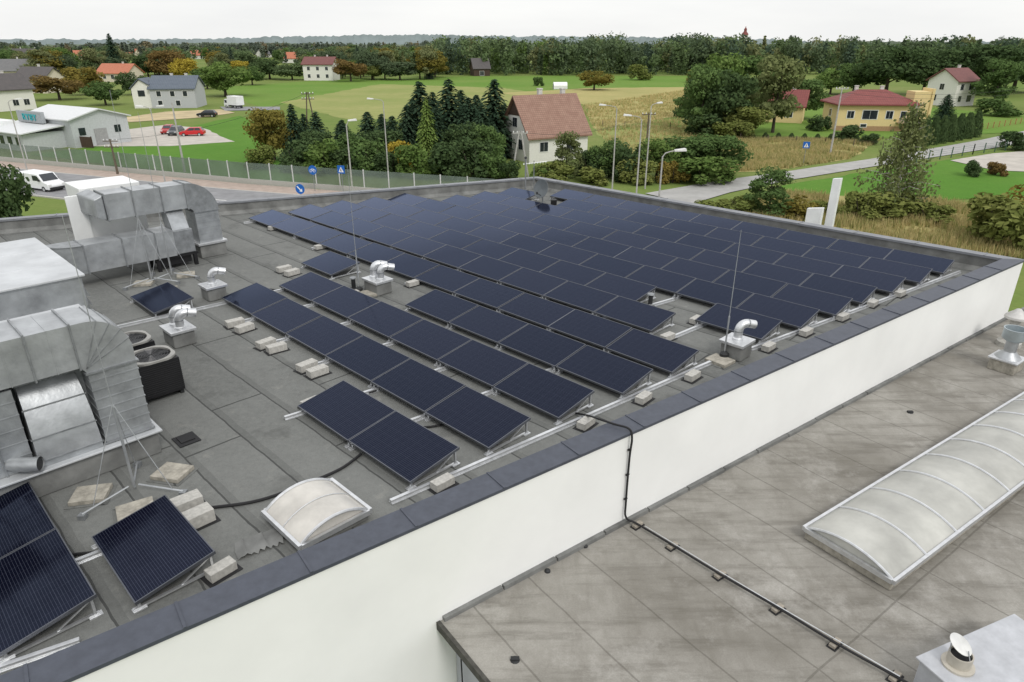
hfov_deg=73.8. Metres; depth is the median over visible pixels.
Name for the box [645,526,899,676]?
cable
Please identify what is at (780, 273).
solar panel
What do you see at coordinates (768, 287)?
solar panel
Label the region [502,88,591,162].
house
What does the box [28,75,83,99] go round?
leafy tree
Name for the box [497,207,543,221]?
solar panel
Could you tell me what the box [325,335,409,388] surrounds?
solar panel
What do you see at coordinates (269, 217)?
solar panel
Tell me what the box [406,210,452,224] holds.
solar panel
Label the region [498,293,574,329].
solar panel
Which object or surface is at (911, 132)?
birch tree
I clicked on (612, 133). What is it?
grass
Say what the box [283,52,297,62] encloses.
house
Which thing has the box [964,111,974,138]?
thuja bush
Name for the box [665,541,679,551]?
cable support
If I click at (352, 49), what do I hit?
village tree
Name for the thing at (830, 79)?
leafy tree
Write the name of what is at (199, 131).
parked car
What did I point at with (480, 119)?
spruce tree
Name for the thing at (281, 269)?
ballast block
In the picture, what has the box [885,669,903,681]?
cable support
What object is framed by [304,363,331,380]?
ballast block
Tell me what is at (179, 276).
concrete slab
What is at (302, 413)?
mounting rail
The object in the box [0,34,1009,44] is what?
hills
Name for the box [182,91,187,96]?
window
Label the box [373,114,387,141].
spruce tree
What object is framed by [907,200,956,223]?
bush
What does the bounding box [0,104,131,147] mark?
fish shop
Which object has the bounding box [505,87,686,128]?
field
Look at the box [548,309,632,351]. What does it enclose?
solar panel
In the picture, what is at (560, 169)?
bush
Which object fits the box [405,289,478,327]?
solar panel
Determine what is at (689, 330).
mounting rail
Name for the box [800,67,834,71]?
field
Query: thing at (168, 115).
yard
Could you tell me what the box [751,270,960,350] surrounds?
mounting rail
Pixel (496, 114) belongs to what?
spruce tree
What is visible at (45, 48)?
village tree
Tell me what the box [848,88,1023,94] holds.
power line
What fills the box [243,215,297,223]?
mounting rail
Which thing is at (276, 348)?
ballast block
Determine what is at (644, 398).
ballast block
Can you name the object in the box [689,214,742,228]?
solar panel
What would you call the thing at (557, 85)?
white shelter
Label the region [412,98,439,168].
spruce tree
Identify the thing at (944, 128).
thuja bush
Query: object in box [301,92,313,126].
utility pole
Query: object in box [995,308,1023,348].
mushroom vent
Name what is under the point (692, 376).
ballast block
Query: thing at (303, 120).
spruce tree
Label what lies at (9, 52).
village tree
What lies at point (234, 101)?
white truck
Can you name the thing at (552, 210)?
solar panel
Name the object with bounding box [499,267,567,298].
solar panel
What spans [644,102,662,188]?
street lamp
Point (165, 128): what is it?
parked car
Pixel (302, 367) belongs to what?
ballast block
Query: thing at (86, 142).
board fence
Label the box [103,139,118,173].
utility pole
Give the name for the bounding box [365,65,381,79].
leafy tree
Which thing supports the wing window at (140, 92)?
in the house at (185, 90)
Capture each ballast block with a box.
[170,489,204,512]
[182,502,220,530]
[200,556,242,587]
[223,317,244,329]
[232,321,256,334]
[253,336,276,351]
[263,341,289,355]
[267,226,277,230]
[275,264,291,273]
[282,267,302,277]
[294,358,317,374]
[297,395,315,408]
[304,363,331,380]
[314,244,326,250]
[404,279,421,287]
[427,472,458,494]
[573,414,598,432]
[631,390,654,406]
[660,331,677,340]
[681,369,702,383]
[687,315,700,325]
[758,341,777,353]
[796,326,815,338]
[835,312,851,322]
[867,298,879,308]
[894,289,907,298]
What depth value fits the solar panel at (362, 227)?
24.85 m
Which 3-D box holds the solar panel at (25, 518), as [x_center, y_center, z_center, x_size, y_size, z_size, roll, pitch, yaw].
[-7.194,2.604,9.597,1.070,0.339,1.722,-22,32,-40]
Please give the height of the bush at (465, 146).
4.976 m
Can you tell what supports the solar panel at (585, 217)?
on the flat roofed building at (380, 590)
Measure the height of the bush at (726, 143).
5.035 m
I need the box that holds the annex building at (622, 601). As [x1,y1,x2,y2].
[436,307,1023,681]
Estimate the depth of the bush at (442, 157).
80.16 m
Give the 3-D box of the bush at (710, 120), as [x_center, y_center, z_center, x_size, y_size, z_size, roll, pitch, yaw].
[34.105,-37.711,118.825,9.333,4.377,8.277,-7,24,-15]
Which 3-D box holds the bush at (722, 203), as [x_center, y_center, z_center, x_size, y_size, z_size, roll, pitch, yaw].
[19.654,-13.177,66.082,4.603,1.344,4.082,-20,31,-38]
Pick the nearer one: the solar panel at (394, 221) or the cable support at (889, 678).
the cable support at (889, 678)
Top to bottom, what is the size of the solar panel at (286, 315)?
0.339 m
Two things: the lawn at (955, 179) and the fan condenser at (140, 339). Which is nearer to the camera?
the fan condenser at (140, 339)
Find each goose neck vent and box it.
[159,304,196,348]
[198,267,227,301]
[362,260,394,295]
[719,319,756,361]
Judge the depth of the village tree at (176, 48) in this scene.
382.48 m
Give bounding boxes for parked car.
[160,124,173,133]
[167,125,184,135]
[178,127,205,135]
[196,110,217,116]
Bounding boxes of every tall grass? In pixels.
[582,89,747,152]
[726,135,880,171]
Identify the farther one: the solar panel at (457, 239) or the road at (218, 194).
the road at (218, 194)
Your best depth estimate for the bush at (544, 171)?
80.52 m
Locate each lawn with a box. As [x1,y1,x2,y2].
[79,116,280,164]
[747,107,1023,138]
[782,158,1023,199]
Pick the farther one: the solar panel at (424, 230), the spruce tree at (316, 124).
the spruce tree at (316, 124)
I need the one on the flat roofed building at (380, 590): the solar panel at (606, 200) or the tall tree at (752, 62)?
the solar panel at (606, 200)
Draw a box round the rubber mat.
[172,431,200,447]
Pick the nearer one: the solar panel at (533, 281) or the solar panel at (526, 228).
the solar panel at (533, 281)
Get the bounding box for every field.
[223,76,687,106]
[280,84,524,119]
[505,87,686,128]
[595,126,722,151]
[735,142,866,171]
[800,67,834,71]
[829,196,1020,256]
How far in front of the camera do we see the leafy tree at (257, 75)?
260.27 m
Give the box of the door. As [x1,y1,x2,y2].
[94,128,109,144]
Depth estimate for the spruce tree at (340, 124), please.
90.55 m
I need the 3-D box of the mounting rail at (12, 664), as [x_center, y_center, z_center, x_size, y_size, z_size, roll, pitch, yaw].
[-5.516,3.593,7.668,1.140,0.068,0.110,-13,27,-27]
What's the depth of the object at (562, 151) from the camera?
80.60 m
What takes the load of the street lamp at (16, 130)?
on the ground at (124, 105)
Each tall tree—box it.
[374,50,395,78]
[405,49,427,78]
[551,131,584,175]
[672,77,702,117]
[673,63,726,131]
[739,55,776,108]
[742,53,809,132]
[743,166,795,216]
[968,58,1023,99]
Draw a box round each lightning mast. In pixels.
[62,215,187,520]
[110,93,179,290]
[138,114,199,281]
[347,165,362,290]
[719,233,740,357]
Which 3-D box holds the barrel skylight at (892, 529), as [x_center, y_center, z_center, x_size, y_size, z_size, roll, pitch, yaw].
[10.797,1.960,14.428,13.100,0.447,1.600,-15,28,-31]
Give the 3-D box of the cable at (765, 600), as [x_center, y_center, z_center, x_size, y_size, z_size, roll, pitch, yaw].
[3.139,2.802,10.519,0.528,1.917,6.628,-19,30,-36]
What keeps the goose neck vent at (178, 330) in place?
on the flat roofed building at (380, 590)
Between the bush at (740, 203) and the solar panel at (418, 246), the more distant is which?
the bush at (740, 203)
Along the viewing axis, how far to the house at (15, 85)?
163.96 m
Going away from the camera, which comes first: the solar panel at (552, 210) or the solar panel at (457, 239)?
the solar panel at (457, 239)
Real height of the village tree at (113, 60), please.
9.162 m
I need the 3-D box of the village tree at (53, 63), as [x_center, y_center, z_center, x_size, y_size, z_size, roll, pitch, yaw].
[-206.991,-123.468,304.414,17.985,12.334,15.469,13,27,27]
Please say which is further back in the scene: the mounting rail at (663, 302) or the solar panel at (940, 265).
the solar panel at (940, 265)
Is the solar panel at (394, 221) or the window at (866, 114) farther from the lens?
the window at (866, 114)
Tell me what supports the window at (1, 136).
in the fish shop
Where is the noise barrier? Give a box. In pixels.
[0,143,493,190]
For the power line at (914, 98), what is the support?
attached to the utility pole at (842, 88)
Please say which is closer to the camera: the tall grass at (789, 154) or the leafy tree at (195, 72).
the tall grass at (789, 154)
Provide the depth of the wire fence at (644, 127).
130.31 m
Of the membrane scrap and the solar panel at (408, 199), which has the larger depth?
the solar panel at (408, 199)
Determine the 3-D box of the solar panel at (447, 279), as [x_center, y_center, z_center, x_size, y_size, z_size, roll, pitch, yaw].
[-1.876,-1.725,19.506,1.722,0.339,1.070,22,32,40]
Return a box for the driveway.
[951,151,1023,170]
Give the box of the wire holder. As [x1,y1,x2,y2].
[510,656,519,663]
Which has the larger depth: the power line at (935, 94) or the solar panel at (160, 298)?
the power line at (935, 94)
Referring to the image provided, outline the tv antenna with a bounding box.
[523,161,546,189]
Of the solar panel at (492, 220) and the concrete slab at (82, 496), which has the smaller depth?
the concrete slab at (82, 496)
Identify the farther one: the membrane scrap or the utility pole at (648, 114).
the utility pole at (648, 114)
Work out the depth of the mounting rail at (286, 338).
16.78 m
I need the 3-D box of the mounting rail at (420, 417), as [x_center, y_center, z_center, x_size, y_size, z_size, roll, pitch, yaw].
[-0.078,0.898,13.829,4.729,0.068,0.110,-18,29,-35]
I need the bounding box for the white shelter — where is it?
[553,82,566,88]
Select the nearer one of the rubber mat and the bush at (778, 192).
the rubber mat
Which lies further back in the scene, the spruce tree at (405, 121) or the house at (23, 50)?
the house at (23, 50)
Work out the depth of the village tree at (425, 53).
296.95 m
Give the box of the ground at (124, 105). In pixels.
[0,53,1023,311]
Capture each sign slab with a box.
[805,207,823,224]
[824,178,842,226]
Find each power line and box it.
[113,93,305,139]
[524,114,646,134]
[842,92,1018,98]
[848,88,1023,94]
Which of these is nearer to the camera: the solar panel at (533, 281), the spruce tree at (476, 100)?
the solar panel at (533, 281)
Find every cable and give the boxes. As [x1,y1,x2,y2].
[72,551,92,555]
[212,453,361,508]
[424,423,443,427]
[575,412,907,681]
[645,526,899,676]
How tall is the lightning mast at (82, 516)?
4.351 m
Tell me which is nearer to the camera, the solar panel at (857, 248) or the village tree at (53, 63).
the solar panel at (857, 248)
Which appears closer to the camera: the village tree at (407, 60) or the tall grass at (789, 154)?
the tall grass at (789, 154)
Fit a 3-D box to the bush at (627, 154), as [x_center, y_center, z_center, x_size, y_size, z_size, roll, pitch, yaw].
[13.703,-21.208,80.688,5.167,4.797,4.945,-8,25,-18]
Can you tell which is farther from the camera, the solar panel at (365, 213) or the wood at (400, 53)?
the wood at (400, 53)
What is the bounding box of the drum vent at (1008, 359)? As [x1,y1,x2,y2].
[987,324,1023,375]
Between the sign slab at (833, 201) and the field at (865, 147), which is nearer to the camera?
the sign slab at (833, 201)
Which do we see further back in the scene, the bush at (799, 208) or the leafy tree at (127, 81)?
the leafy tree at (127, 81)
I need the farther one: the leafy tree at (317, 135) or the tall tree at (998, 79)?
the tall tree at (998, 79)
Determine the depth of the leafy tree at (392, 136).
88.60 m
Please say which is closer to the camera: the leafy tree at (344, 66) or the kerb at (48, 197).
the kerb at (48, 197)
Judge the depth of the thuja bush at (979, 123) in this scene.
116.82 m
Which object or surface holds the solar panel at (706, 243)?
on the flat roofed building at (380, 590)
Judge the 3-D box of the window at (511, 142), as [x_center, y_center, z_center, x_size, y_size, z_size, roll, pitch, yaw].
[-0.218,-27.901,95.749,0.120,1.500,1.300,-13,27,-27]
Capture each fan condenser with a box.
[124,330,154,350]
[134,345,184,403]
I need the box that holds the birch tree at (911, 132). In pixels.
[853,99,940,212]
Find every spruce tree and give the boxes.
[104,33,124,61]
[275,104,305,161]
[297,114,309,134]
[306,112,328,132]
[331,121,349,142]
[354,112,381,160]
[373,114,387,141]
[381,116,408,144]
[397,105,419,145]
[400,81,435,143]
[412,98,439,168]
[428,92,441,117]
[430,79,465,131]
[430,107,447,144]
[451,97,483,158]
[453,90,469,120]
[469,103,497,161]
[471,95,483,123]
[477,79,515,159]
[930,94,957,119]
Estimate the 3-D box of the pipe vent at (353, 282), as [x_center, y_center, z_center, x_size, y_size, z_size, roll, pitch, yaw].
[-4.478,-1.643,19.269,0.320,0.370,0.312,0,24,0]
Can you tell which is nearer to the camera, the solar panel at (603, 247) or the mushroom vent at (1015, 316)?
the mushroom vent at (1015, 316)
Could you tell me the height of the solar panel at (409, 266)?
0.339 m
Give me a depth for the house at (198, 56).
678.28 m
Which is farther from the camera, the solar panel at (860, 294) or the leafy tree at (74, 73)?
the leafy tree at (74, 73)
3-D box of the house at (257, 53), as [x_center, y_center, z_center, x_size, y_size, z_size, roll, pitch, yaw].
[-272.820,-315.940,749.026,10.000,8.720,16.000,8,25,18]
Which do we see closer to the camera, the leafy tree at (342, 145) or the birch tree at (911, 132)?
the birch tree at (911, 132)
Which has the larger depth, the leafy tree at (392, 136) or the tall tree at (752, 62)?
the tall tree at (752, 62)
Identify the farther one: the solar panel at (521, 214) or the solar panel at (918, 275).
the solar panel at (521, 214)
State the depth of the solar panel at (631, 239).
23.24 m
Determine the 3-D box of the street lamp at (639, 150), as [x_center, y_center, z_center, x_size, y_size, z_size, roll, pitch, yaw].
[10.748,-15.907,62.335,1.727,9.197,0.302,5,24,10]
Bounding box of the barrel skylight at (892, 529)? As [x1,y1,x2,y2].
[802,392,1023,589]
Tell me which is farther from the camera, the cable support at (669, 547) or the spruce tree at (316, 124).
the spruce tree at (316, 124)
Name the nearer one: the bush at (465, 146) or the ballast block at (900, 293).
the ballast block at (900, 293)
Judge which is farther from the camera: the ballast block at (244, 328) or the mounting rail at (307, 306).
the mounting rail at (307, 306)
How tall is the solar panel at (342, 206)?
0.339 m
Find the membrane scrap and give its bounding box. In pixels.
[234,528,282,559]
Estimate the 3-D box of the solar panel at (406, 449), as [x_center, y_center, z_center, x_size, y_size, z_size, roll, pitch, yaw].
[-1.836,1.795,11.435,1.722,0.339,1.070,21,32,40]
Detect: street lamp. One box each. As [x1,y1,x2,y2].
[8,98,27,169]
[135,105,165,181]
[346,119,356,190]
[367,98,388,170]
[599,104,616,188]
[623,114,641,192]
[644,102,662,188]
[658,148,686,196]
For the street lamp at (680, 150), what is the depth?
41.03 m
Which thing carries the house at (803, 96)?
on the ground at (124, 105)
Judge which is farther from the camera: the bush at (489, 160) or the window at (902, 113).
the window at (902, 113)
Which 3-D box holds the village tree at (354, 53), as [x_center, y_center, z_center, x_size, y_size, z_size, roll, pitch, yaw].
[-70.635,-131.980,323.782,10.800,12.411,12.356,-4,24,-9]
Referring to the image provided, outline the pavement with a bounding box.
[0,161,342,194]
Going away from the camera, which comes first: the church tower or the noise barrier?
the noise barrier
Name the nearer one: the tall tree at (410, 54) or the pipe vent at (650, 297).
the pipe vent at (650, 297)
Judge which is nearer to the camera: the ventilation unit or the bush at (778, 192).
the ventilation unit
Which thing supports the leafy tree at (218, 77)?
on the ground at (124, 105)
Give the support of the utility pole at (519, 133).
on the ground at (124, 105)
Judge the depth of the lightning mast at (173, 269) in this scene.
19.80 m
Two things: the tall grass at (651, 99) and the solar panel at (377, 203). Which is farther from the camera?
the tall grass at (651, 99)
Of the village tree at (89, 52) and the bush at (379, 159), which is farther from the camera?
the village tree at (89, 52)
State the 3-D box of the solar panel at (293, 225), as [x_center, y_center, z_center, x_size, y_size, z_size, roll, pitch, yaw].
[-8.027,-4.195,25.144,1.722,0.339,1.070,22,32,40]
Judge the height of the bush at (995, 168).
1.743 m
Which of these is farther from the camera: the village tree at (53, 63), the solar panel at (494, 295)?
the village tree at (53, 63)
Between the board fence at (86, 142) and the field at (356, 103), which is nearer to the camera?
the board fence at (86, 142)
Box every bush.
[0,197,22,217]
[243,144,277,164]
[278,138,317,165]
[301,138,341,168]
[328,147,372,170]
[348,137,385,170]
[370,151,408,172]
[387,140,411,167]
[393,143,438,174]
[427,141,461,176]
[449,136,496,177]
[478,145,507,178]
[497,160,520,178]
[529,165,548,176]
[533,77,544,85]
[535,160,573,180]
[575,150,602,175]
[579,165,608,185]
[602,142,646,181]
[615,157,658,184]
[627,64,652,79]
[655,160,690,183]
[676,155,742,184]
[681,112,732,135]
[694,198,733,207]
[709,121,754,136]
[725,195,760,212]
[781,195,819,219]
[805,114,832,130]
[807,199,841,215]
[832,124,864,139]
[839,191,885,219]
[845,191,924,220]
[857,133,880,143]
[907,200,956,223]
[917,117,932,145]
[928,116,940,144]
[939,115,949,143]
[947,114,957,141]
[956,113,966,140]
[962,191,1023,253]
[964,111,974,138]
[964,159,983,177]
[969,111,983,137]
[973,98,1023,116]
[987,161,1009,176]
[997,131,1023,150]
[1006,184,1023,236]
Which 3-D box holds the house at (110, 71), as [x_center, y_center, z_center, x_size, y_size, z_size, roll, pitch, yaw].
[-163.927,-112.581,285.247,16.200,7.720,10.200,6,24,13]
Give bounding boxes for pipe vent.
[349,276,355,289]
[647,292,655,306]
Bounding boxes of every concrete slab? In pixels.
[64,483,117,509]
[112,496,156,522]
[130,279,156,287]
[146,462,198,485]
[175,271,196,279]
[360,290,379,297]
[702,353,737,369]
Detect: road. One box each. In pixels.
[0,168,291,200]
[221,107,279,110]
[646,131,1023,202]
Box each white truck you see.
[0,119,14,125]
[224,95,243,107]
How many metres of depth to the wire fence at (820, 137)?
109.84 m
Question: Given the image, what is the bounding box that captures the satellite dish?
[534,179,556,204]
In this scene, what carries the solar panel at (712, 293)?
on the flat roofed building at (380, 590)
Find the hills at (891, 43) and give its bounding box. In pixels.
[5,41,995,50]
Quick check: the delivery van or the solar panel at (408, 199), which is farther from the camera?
the delivery van
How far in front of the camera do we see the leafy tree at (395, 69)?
294.12 m
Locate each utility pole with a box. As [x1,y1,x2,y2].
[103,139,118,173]
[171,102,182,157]
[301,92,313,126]
[512,131,528,176]
[642,112,655,149]
[829,87,847,152]
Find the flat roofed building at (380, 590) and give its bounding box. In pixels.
[0,176,1023,681]
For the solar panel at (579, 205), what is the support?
on the flat roofed building at (380, 590)
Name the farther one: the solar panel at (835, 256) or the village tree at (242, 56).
the village tree at (242, 56)
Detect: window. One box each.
[0,135,4,143]
[7,136,12,143]
[12,100,19,105]
[23,98,30,104]
[78,128,85,135]
[114,124,120,131]
[137,90,144,95]
[156,91,161,96]
[169,91,174,96]
[175,100,180,105]
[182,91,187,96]
[508,136,512,147]
[512,116,517,127]
[518,139,523,150]
[539,141,548,152]
[846,110,854,118]
[861,110,878,119]
[885,111,893,118]
[900,111,906,117]
[939,83,944,89]
[965,95,971,101]
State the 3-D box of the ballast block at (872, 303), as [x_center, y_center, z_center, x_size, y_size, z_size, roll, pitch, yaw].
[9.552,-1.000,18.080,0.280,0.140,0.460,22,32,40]
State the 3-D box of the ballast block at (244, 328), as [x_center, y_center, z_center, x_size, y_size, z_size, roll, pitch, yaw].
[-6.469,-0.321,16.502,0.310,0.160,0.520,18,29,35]
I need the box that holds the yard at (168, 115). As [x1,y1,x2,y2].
[127,109,233,121]
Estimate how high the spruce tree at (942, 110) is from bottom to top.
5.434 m
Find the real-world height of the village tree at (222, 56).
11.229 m
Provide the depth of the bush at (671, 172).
78.65 m
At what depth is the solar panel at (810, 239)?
23.29 m
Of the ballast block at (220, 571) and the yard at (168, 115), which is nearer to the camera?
the ballast block at (220, 571)
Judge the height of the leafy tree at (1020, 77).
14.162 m
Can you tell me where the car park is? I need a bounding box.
[97,125,234,145]
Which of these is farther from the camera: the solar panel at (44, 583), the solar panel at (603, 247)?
the solar panel at (603, 247)
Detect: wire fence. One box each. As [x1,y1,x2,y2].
[602,121,687,127]
[740,133,883,147]
[916,140,1015,162]
[984,118,1021,128]
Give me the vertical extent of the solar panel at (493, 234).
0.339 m
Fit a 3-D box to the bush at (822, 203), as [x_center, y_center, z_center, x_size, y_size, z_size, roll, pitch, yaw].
[29.533,-12.474,64.178,3.352,1.612,2.973,21,31,39]
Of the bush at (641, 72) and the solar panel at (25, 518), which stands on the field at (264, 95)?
the bush at (641, 72)
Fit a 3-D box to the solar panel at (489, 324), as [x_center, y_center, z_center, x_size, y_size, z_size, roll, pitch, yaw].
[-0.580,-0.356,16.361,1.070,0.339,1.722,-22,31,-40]
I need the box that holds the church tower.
[741,27,747,40]
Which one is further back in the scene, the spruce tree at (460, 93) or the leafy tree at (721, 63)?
the leafy tree at (721, 63)
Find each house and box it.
[0,57,32,72]
[0,71,36,111]
[11,47,34,52]
[16,64,65,92]
[96,62,144,81]
[129,73,206,107]
[190,50,204,58]
[255,50,271,57]
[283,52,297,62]
[300,55,339,80]
[469,58,490,75]
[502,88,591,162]
[765,88,809,122]
[820,85,935,130]
[925,65,981,105]
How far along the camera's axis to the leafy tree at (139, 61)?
300.38 m
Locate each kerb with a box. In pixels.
[7,167,300,194]
[24,194,64,199]
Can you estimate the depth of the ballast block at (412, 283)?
19.51 m
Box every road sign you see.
[295,184,304,193]
[308,165,316,187]
[337,165,344,190]
[803,142,809,162]
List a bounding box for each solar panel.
[0,481,55,558]
[0,528,103,662]
[91,495,215,614]
[130,282,194,316]
[221,282,286,317]
[249,209,293,225]
[251,298,322,337]
[270,216,317,237]
[279,272,343,302]
[286,315,362,360]
[288,204,332,221]
[293,224,343,243]
[297,380,395,448]
[301,251,360,279]
[310,211,356,229]
[311,286,379,321]
[319,233,372,256]
[322,200,364,213]
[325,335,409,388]
[334,218,383,238]
[345,206,390,221]
[348,242,404,263]
[348,301,422,342]
[348,411,460,490]
[357,197,396,209]
[361,226,412,247]
[370,358,465,418]
[372,213,418,229]
[381,203,424,216]
[387,253,439,278]
[388,193,427,205]
[389,319,471,366]
[390,235,445,258]
[399,221,448,238]
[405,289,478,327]
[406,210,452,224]
[413,199,455,212]
[414,265,478,294]
[423,245,481,270]
[424,386,530,456]
[429,229,482,248]
[435,217,483,233]
[437,339,527,392]
[439,205,484,219]
[442,195,482,207]
[448,305,528,348]
[453,278,524,310]
[458,255,522,282]
[463,239,518,259]
[467,225,518,242]
[468,200,512,214]
[468,212,516,227]
[471,191,510,202]
[492,363,594,425]
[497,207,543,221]
[497,324,585,372]
[498,187,538,200]
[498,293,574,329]
[499,197,540,209]
[499,249,559,271]
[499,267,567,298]
[500,219,551,236]
[501,233,555,252]
[528,203,573,216]
[530,214,579,229]
[535,228,588,246]
[538,243,597,264]
[540,260,605,285]
[543,281,617,314]
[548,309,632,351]
[549,189,594,200]
[555,345,652,399]
[556,199,601,211]
[560,210,608,224]
[564,222,616,238]
[572,237,630,256]
[580,254,643,277]
[583,194,626,206]
[585,273,656,302]
[589,205,635,219]
[594,296,675,334]
[595,217,646,232]
[602,230,658,248]
[606,328,698,377]
[614,247,677,268]
[616,200,661,213]
[624,212,674,226]
[626,265,695,297]
[634,225,688,242]
[644,239,704,259]
[651,207,699,220]
[661,258,729,281]
[662,219,717,235]
[675,233,734,252]
[675,278,753,307]
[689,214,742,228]
[691,250,755,271]
[694,303,782,344]
[705,227,763,245]
[713,270,787,296]
[722,243,785,263]
[731,221,787,237]
[737,293,819,332]
[743,261,812,285]
[751,236,813,256]
[772,283,852,320]
[774,254,842,276]
[777,230,837,247]
[800,273,877,307]
[802,246,869,267]
[827,239,893,258]
[831,265,905,296]
[859,257,932,285]
[884,249,954,277]
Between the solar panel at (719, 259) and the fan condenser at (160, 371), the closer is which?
the fan condenser at (160, 371)
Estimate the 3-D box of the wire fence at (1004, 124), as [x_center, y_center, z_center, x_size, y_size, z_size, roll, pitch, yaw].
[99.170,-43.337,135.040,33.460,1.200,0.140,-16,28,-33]
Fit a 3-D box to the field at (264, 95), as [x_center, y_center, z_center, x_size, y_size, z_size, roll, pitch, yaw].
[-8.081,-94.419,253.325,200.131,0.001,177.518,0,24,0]
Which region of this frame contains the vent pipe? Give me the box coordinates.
[524,156,526,189]
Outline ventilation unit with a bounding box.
[46,175,227,273]
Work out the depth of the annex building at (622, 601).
10.76 m
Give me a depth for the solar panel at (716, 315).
16.50 m
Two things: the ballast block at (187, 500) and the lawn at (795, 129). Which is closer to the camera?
the ballast block at (187, 500)
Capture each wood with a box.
[0,40,430,57]
[0,44,398,63]
[373,43,468,69]
[425,31,753,75]
[716,34,1023,73]
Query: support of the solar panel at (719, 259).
on the flat roofed building at (380, 590)
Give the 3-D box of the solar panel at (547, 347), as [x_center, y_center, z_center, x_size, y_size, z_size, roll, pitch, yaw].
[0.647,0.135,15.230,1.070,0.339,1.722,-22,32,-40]
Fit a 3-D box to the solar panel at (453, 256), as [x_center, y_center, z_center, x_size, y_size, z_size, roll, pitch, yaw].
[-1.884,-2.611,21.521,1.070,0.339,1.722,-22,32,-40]
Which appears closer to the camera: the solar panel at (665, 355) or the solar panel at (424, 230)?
the solar panel at (665, 355)
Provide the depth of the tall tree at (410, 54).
301.65 m
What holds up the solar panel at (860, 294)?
on the flat roofed building at (380, 590)
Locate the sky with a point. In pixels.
(987, 20)
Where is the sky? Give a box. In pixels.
[0,0,1023,41]
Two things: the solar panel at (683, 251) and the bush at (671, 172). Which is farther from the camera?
the bush at (671, 172)
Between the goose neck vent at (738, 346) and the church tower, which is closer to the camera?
the goose neck vent at (738, 346)
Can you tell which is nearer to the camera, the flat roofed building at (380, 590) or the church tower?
the flat roofed building at (380, 590)
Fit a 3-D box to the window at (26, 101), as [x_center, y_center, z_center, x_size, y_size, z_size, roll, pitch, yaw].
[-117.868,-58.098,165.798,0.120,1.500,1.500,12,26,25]
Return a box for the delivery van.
[18,169,64,191]
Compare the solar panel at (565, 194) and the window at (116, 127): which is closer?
the solar panel at (565, 194)
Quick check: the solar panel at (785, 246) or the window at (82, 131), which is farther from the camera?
the window at (82, 131)
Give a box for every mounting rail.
[0,637,80,673]
[75,549,102,564]
[117,289,286,327]
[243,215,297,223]
[245,303,312,321]
[276,321,354,341]
[284,366,451,420]
[318,341,398,364]
[389,360,711,504]
[411,367,552,421]
[603,298,674,319]
[672,323,706,339]
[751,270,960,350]
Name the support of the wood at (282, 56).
on the ground at (124, 105)
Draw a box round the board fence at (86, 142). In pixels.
[79,136,93,147]
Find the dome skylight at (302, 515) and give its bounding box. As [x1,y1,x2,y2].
[261,477,372,550]
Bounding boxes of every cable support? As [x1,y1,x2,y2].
[630,520,644,530]
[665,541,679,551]
[711,569,727,581]
[769,602,785,615]
[826,637,842,651]
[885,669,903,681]
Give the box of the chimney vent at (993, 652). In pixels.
[913,614,1023,681]
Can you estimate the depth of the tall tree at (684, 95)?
126.57 m
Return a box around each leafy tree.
[0,163,36,216]
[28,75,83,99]
[60,67,103,94]
[79,80,124,104]
[113,72,145,94]
[130,53,156,76]
[144,49,186,74]
[167,58,198,74]
[190,66,211,88]
[197,61,252,96]
[229,60,248,69]
[242,65,265,84]
[242,107,296,160]
[247,57,283,78]
[272,62,302,79]
[297,128,333,149]
[325,130,365,151]
[331,58,367,81]
[355,129,403,157]
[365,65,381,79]
[378,61,417,79]
[437,121,482,158]
[470,123,507,155]
[576,70,614,89]
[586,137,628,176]
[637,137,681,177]
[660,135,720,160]
[687,52,749,85]
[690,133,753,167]
[694,69,760,116]
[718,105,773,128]
[790,76,830,110]
[816,70,843,93]
[838,63,870,90]
[850,44,935,89]
[905,46,963,89]
[952,43,1023,83]
[995,46,1023,92]
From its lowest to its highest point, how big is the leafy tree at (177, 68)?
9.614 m
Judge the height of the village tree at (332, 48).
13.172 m
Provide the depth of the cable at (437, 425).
12.36 m
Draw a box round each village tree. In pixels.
[0,49,16,54]
[0,50,10,58]
[10,52,29,58]
[17,49,52,70]
[27,49,64,70]
[40,46,52,50]
[46,48,81,67]
[52,54,78,71]
[76,47,100,71]
[76,59,99,69]
[94,56,107,65]
[95,46,103,51]
[100,46,132,62]
[101,57,127,63]
[143,47,165,74]
[160,47,180,52]
[181,51,194,65]
[201,47,207,55]
[204,50,220,63]
[207,56,218,65]
[208,47,223,54]
[213,48,233,58]
[214,52,236,72]
[228,46,234,59]
[232,50,260,68]
[271,49,284,59]
[293,50,315,64]
[299,51,318,63]
[313,50,348,60]
[321,46,338,52]
[335,46,350,58]
[343,47,359,54]
[351,49,370,76]
[353,51,389,79]
[373,47,394,57]
[405,47,420,62]
[414,49,438,74]
[414,49,445,72]
[423,51,434,79]
[434,57,448,77]
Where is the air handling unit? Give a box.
[0,237,162,497]
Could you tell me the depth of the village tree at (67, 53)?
337.88 m
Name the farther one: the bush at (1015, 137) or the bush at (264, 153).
the bush at (1015, 137)
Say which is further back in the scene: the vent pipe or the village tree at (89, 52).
the village tree at (89, 52)
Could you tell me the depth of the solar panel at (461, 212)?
26.94 m
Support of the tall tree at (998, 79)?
on the ground at (124, 105)

